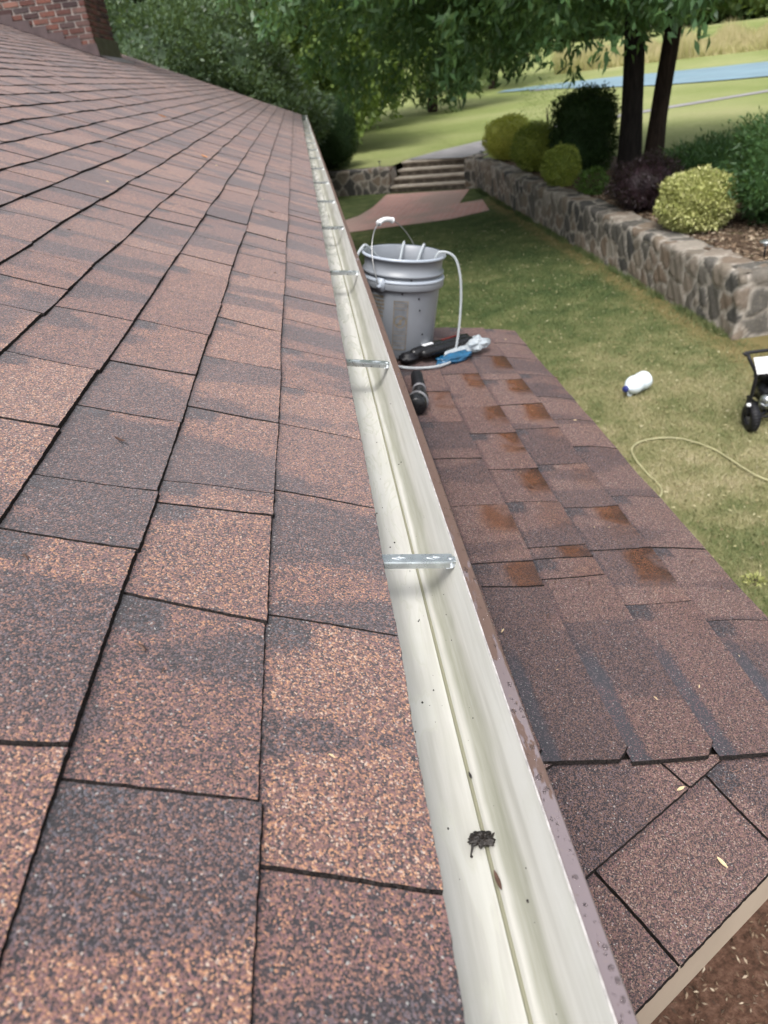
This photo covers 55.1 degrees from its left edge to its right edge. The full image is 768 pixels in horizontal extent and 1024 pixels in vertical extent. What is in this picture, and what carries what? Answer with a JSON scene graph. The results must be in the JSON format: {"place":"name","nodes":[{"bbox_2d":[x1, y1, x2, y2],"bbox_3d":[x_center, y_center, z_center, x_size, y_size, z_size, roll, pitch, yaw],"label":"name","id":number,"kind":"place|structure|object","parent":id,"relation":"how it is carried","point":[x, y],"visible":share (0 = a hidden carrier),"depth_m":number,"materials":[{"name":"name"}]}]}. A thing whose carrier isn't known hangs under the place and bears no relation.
{"place":"outdoors","nodes":[
{"label":"outdoors","id":0,"kind":"place"},
{"bbox_2d":[345,189,488,231],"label":"brick path","id":1,"kind":"structure","parent":0,"point":[410,208],"depth_m":18.46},
{"bbox_2d":[327,16,767,170],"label":"lawn","id":2,"kind":"structure","parent":0,"point":[415,131],"depth_m":31.26,"materials":[{"name":"green plant"}]},
{"bbox_2d":[110,0,257,37],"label":"background tree","id":3,"kind":"object","parent":2,"relation":"on","point":[140,1],"depth_m":22.69,"materials":[{"name":"green plant"}]},
{"bbox_2d":[205,0,415,144],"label":"background tree","id":4,"kind":"object","parent":2,"relation":"on","point":[373,110],"visible":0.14,"depth_m":24.06,"materials":[{"name":"green plant"}]},
{"bbox_2d":[307,89,359,169],"bbox_3d":[-1.698,-11.358,21.939,1.902,2.144,1.921,-9,31,-2],"label":"round shrub","id":5,"kind":"object","parent":2,"relation":"on","point":[337,148],"visible":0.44,"depth_m":21.54,"materials":[{"name":"green plant"}]},
{"bbox_2d":[297,6,442,129],"bbox_3d":[-1.609,-22.009,31.208,8.471,10.629,8.295,-9,31,-2],"label":"background tree","id":6,"kind":"object","parent":2,"relation":"on","point":[395,106],"visible":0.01,"depth_m":33.13,"materials":[{"name":"green plant"}]},
{"bbox_2d":[387,3,522,112],"bbox_3d":[2.038,-26.065,35.858,10.016,12.366,10.553,-9,31,-2],"label":"background tree","id":7,"kind":"object","parent":2,"relation":"on","point":[433,107],"visible":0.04,"depth_m":37.31,"materials":[{"name":"green plant"}]},
{"bbox_2d":[475,1,570,88],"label":"background tree","id":8,"kind":"object","parent":2,"relation":"on","point":[491,86],"visible":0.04,"depth_m":49.71,"materials":[{"name":"green plant"}]},
{"bbox_2d":[519,61,573,130],"bbox_3d":[4.949,-12.187,21.621,2.316,2.396,2.099,9,34,25],"label":"flowering shrub","id":9,"kind":"object","parent":2,"relation":"on","point":[546,116],"visible":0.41,"depth_m":21.61,"materials":[{"name":"green plant"}]},
{"bbox_2d":[409,0,767,61],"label":"distant wood","id":10,"kind":"object","parent":2,"relation":"on","point":[748,9],"visible":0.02,"depth_m":82.56,"materials":[{"name":"green plant"}]},
{"bbox_2d":[328,146,767,1023],"bbox_3d":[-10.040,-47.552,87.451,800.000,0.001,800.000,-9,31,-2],"label":"ground","id":11,"kind":"structure","parent":0,"point":[722,964],"depth_m":7.53,"materials":[{"name":"green plant"}]},
{"bbox_2d":[104,0,338,144],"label":"evergreen shrub","id":12,"kind":"object","parent":11,"relation":"on","point":[176,36],"visible":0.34,"depth_m":17.64,"materials":[{"name":"green plant"}]},
{"bbox_2d":[211,0,360,100],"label":"background tree","id":13,"kind":"object","parent":11,"relation":"on","point":[298,44],"visible":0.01,"depth_m":26.10,"materials":[{"name":"green plant"}]},
{"bbox_2d":[328,166,396,196],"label":"retaining wall","id":14,"kind":"structure","parent":11,"relation":"on","point":[367,181],"depth_m":21.70,"materials":[{"name":"stone"}]},
{"bbox_2d":[0,0,767,1023],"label":"house","id":15,"kind":"structure","parent":11,"relation":"on","point":[232,518],"depth_m":0.96,"materials":[{"name":"brown"}]},
{"bbox_2d":[131,891,148,898],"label":"dead leaf","id":16,"kind":"object","parent":15,"relation":"on","point":[137,894],"visible":1,"depth_m":0.47,"materials":[{"name":"brown plant"}]},
{"bbox_2d":[23,140,739,757],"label":"roof litter","id":17,"kind":"object","parent":15,"relation":"on","point":[523,538],"visible":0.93,"depth_m":1.44,"materials":[{"name":"brown plant"}]},
{"bbox_2d":[362,217,445,360],"bbox_3d":[0.067,-0.832,2.736,0.307,0.477,0.307,-1,30,-6],"label":"bucket","id":18,"kind":"object","parent":15,"relation":"on","point":[405,289],"visible":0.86,"depth_m":2.65,"materials":[{"name":"grey plastic"}]},
{"bbox_2d":[357,244,378,256],"bbox_3d":[-0.035,-0.832,2.775,0.245,0.359,0.064,-18,32,-17],"label":"clear tube","id":19,"kind":"object","parent":18,"relation":"hanging from","point":[363,246],"visible":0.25,"depth_m":2.66,"materials":[{"name":"grey plastic"}]},
{"bbox_2d":[399,241,424,259],"bbox_3d":[0.065,-0.895,2.821,0.204,0.256,0.083,-20,33,-20],"label":"white strap","id":20,"kind":"object","parent":18,"relation":"in","point":[419,254],"visible":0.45,"depth_m":2.78,"materials":[{"name":"grey plastic"}]},
{"bbox_2d":[398,251,461,368],"bbox_3d":[0.118,-0.722,2.670,0.346,0.390,0.210,-29,37,-32],"label":"clear tube","id":21,"kind":"object","parent":18,"relation":"hanging from","point":[460,310],"visible":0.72,"depth_m":2.67,"materials":[{"name":"grey plastic"}]},
{"bbox_2d":[409,370,428,414],"bbox_3d":[0.116,-0.407,2.424,0.068,0.069,0.314,-3,31,7],"label":"torch","id":22,"kind":"object","parent":15,"relation":"on","point":[418,395],"visible":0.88,"depth_m":2.32,"materials":[{"name":"black rubber"}]},
{"bbox_2d":[398,333,472,364],"bbox_3d":[0.198,-0.622,2.791,0.354,0.067,0.093,-28,37,-31],"label":"handheld power tool","id":23,"kind":"object","parent":15,"relation":"on","point":[429,349],"visible":0.86,"depth_m":2.74,"materials":[{"name":"black plastic"}]},
{"bbox_2d":[346,298,556,1014],"bbox_3d":[-0.038,-0.236,1.587,0.100,0.038,2.559,-9,31,-2],"label":"grit","id":24,"kind":"object","parent":15,"relation":"on","point":[527,900],"visible":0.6,"depth_m":0.81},
{"bbox_2d":[436,335,490,364],"bbox_3d":[0.297,-0.615,2.807,0.085,0.063,0.318,21,41,38],"label":"plastic bundle","id":25,"kind":"object","parent":15,"relation":"on","point":[476,343],"visible":0.95,"depth_m":2.79,"materials":[{"name":"white"}]},
{"bbox_2d":[467,830,495,856],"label":"debris clump","id":26,"kind":"object","parent":15,"relation":"on","point":[481,839],"visible":1,"depth_m":0.68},
{"bbox_2d":[494,870,501,889],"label":"dead leaf","id":27,"kind":"object","parent":15,"relation":"on","point":[497,879],"visible":1,"depth_m":0.65,"materials":[{"name":"brown plant"}]},
{"bbox_2d":[717,857,727,867],"bbox_3d":[0.477,0.494,1.039,0.010,0.006,0.015,-9,31,-2],"label":"seed husk","id":28,"kind":"object","parent":15,"relation":"on","point":[722,862],"visible":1,"depth_m":1.04,"materials":[{"name":"plant"}]},
{"bbox_2d":[390,155,472,192],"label":"stone steps","id":29,"kind":"structure","parent":11,"relation":"on","point":[415,175],"depth_m":21.39,"materials":[{"name":"beige stone"}]},
{"bbox_2d":[464,153,487,188],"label":"retaining wall","id":30,"kind":"structure","parent":11,"relation":"on","point":[469,170],"depth_m":20.42,"materials":[{"name":"stone"}]},
{"bbox_2d":[351,187,767,612],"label":"grass","id":31,"kind":"structure","parent":11,"relation":"on","point":[685,311],"depth_m":8.62,"materials":[{"name":"green plant"}]},
{"bbox_2d":[475,157,767,340],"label":"retaining wall","id":32,"kind":"structure","parent":11,"relation":"on","point":[727,289],"depth_m":10.36,"materials":[{"name":"stone"}]},
{"bbox_2d":[495,156,767,261],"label":"planting bed","id":33,"kind":"object","parent":11,"relation":"on","point":[608,172],"visible":0.17,"depth_m":10.02,"materials":[{"name":"brown soil"}]},
{"bbox_2d":[214,0,722,170],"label":"shade tree","id":34,"kind":"object","parent":33,"relation":"on","point":[504,25],"visible":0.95,"depth_m":12.23,"materials":[{"name":"green plant"}]},
{"bbox_2d":[481,112,530,160],"bbox_3d":[3.260,-9.850,19.335,1.468,1.154,1.459,-9,31,-2],"label":"globe shrub","id":35,"kind":"object","parent":33,"relation":"on","point":[499,136],"visible":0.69,"depth_m":19.01,"materials":[{"name":"green plant"}]},
{"bbox_2d":[508,119,552,171],"bbox_3d":[3.486,-8.368,16.836,1.264,1.140,1.198,-22,34,-23],"label":"globe shrub","id":36,"kind":"object","parent":33,"relation":"on","point":[528,149],"visible":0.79,"depth_m":16.56,"materials":[{"name":"green plant"}]},
{"bbox_2d":[539,141,582,186],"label":"globe shrub","id":37,"kind":"object","parent":33,"relation":"on","point":[561,166],"visible":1,"depth_m":14.48,"materials":[{"name":"green plant"}]},
{"bbox_2d":[545,81,620,172],"bbox_3d":[4.315,-8.251,15.856,1.517,1.782,1.476,-9,31,-2],"label":"upright shrub","id":38,"kind":"object","parent":33,"relation":"on","point":[585,120],"visible":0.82,"depth_m":15.45,"materials":[{"name":"green plant"}]},
{"bbox_2d":[573,165,610,195],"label":"plant","id":39,"kind":"object","parent":33,"relation":"on","point":[592,190],"visible":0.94,"depth_m":13.38,"materials":[{"name":"green plant"}]},
{"bbox_2d":[602,147,685,213],"bbox_3d":[4.154,-5.241,11.656,1.327,0.955,1.294,-9,31,-2],"label":"purple shrub","id":40,"kind":"object","parent":33,"relation":"on","point":[636,185],"visible":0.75,"depth_m":11.41,"materials":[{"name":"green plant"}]},
{"bbox_2d":[593,0,742,158],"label":"shade tree","id":41,"kind":"object","parent":33,"relation":"on","point":[656,133],"visible":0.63,"depth_m":14.31,"materials":[{"name":"brown plant"}]},
{"bbox_2d":[591,193,767,260],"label":"mulch chips","id":42,"kind":"object","parent":33,"relation":"on","point":[713,238],"visible":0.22,"depth_m":9.78,"materials":[{"name":"bark wood chips"}]},
{"bbox_2d":[652,163,739,233],"bbox_3d":[4.267,-4.281,10.101,1.094,0.882,1.144,-9,31,-2],"label":"golden shrub","id":43,"kind":"object","parent":33,"relation":"on","point":[691,201],"visible":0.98,"depth_m":9.85,"materials":[{"name":"yellow plant"}]},
{"bbox_2d":[656,121,761,172],"bbox_3d":[5.552,-5.859,12.295,2.468,1.164,2.292,-27,36,-30],"label":"conifer shrub","id":44,"kind":"object","parent":33,"relation":"on","point":[701,151],"visible":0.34,"depth_m":11.97,"materials":[{"name":"green plant"}]},
{"bbox_2d":[717,105,767,226],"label":"conifer shrub","id":45,"kind":"object","parent":33,"relation":"on","point":[750,171],"visible":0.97,"depth_m":9.60,"materials":[{"name":"green plant"}]},
{"bbox_2d":[759,239,767,256],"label":"path light","id":46,"kind":"object","parent":33,"relation":"on","point":[765,242],"visible":0.97,"depth_m":8.59,"materials":[{"name":"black metal"}]},
{"bbox_2d":[622,371,652,396],"bbox_3d":[2.544,-1.286,7.463,0.345,0.202,0.185,-26,36,-29],"label":"jug","id":47,"kind":"object","parent":11,"relation":"on","point":[638,382],"visible":1,"depth_m":7.40,"materials":[{"name":"plastic"}]},
{"bbox_2d":[631,437,767,496],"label":"garden hose","id":48,"kind":"object","parent":11,"relation":"on","point":[659,485],"visible":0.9,"depth_m":6.22,"materials":[{"name":"yellow rubber"}]},
{"bbox_2d":[659,914,767,1023],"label":"wood chips","id":49,"kind":"object","parent":11,"relation":"on","point":[712,989],"visible":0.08,"depth_m":2.77,"materials":[{"name":"wood"}]},
{"bbox_2d":[739,570,766,587],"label":"weed","id":50,"kind":"object","parent":11,"relation":"on","point":[754,581],"visible":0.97,"depth_m":4.75,"materials":[{"name":"green plant"}]},
{"bbox_2d":[741,348,767,431],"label":"pressure washer","id":51,"kind":"object","parent":11,"relation":"on","point":[751,415],"visible":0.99,"depth_m":6.42,"materials":[{"name":"black plastic"}]},
{"bbox_2d":[410,90,767,158],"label":"footpath","id":52,"kind":"structure","parent":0,"point":[464,150],"depth_m":22.81,"materials":[{"name":"grey concrete"}]},
{"bbox_2d":[497,61,767,92],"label":"pool water","id":53,"kind":"structure","parent":0,"point":[749,70],"depth_m":40.31,"materials":[{"name":"blue liquid"}]},
{"bbox_2d":[550,15,767,74],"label":"tall grass","id":54,"kind":"structure","parent":0,"point":[733,37],"depth_m":52.98,"materials":[{"name":"yellow plant"}]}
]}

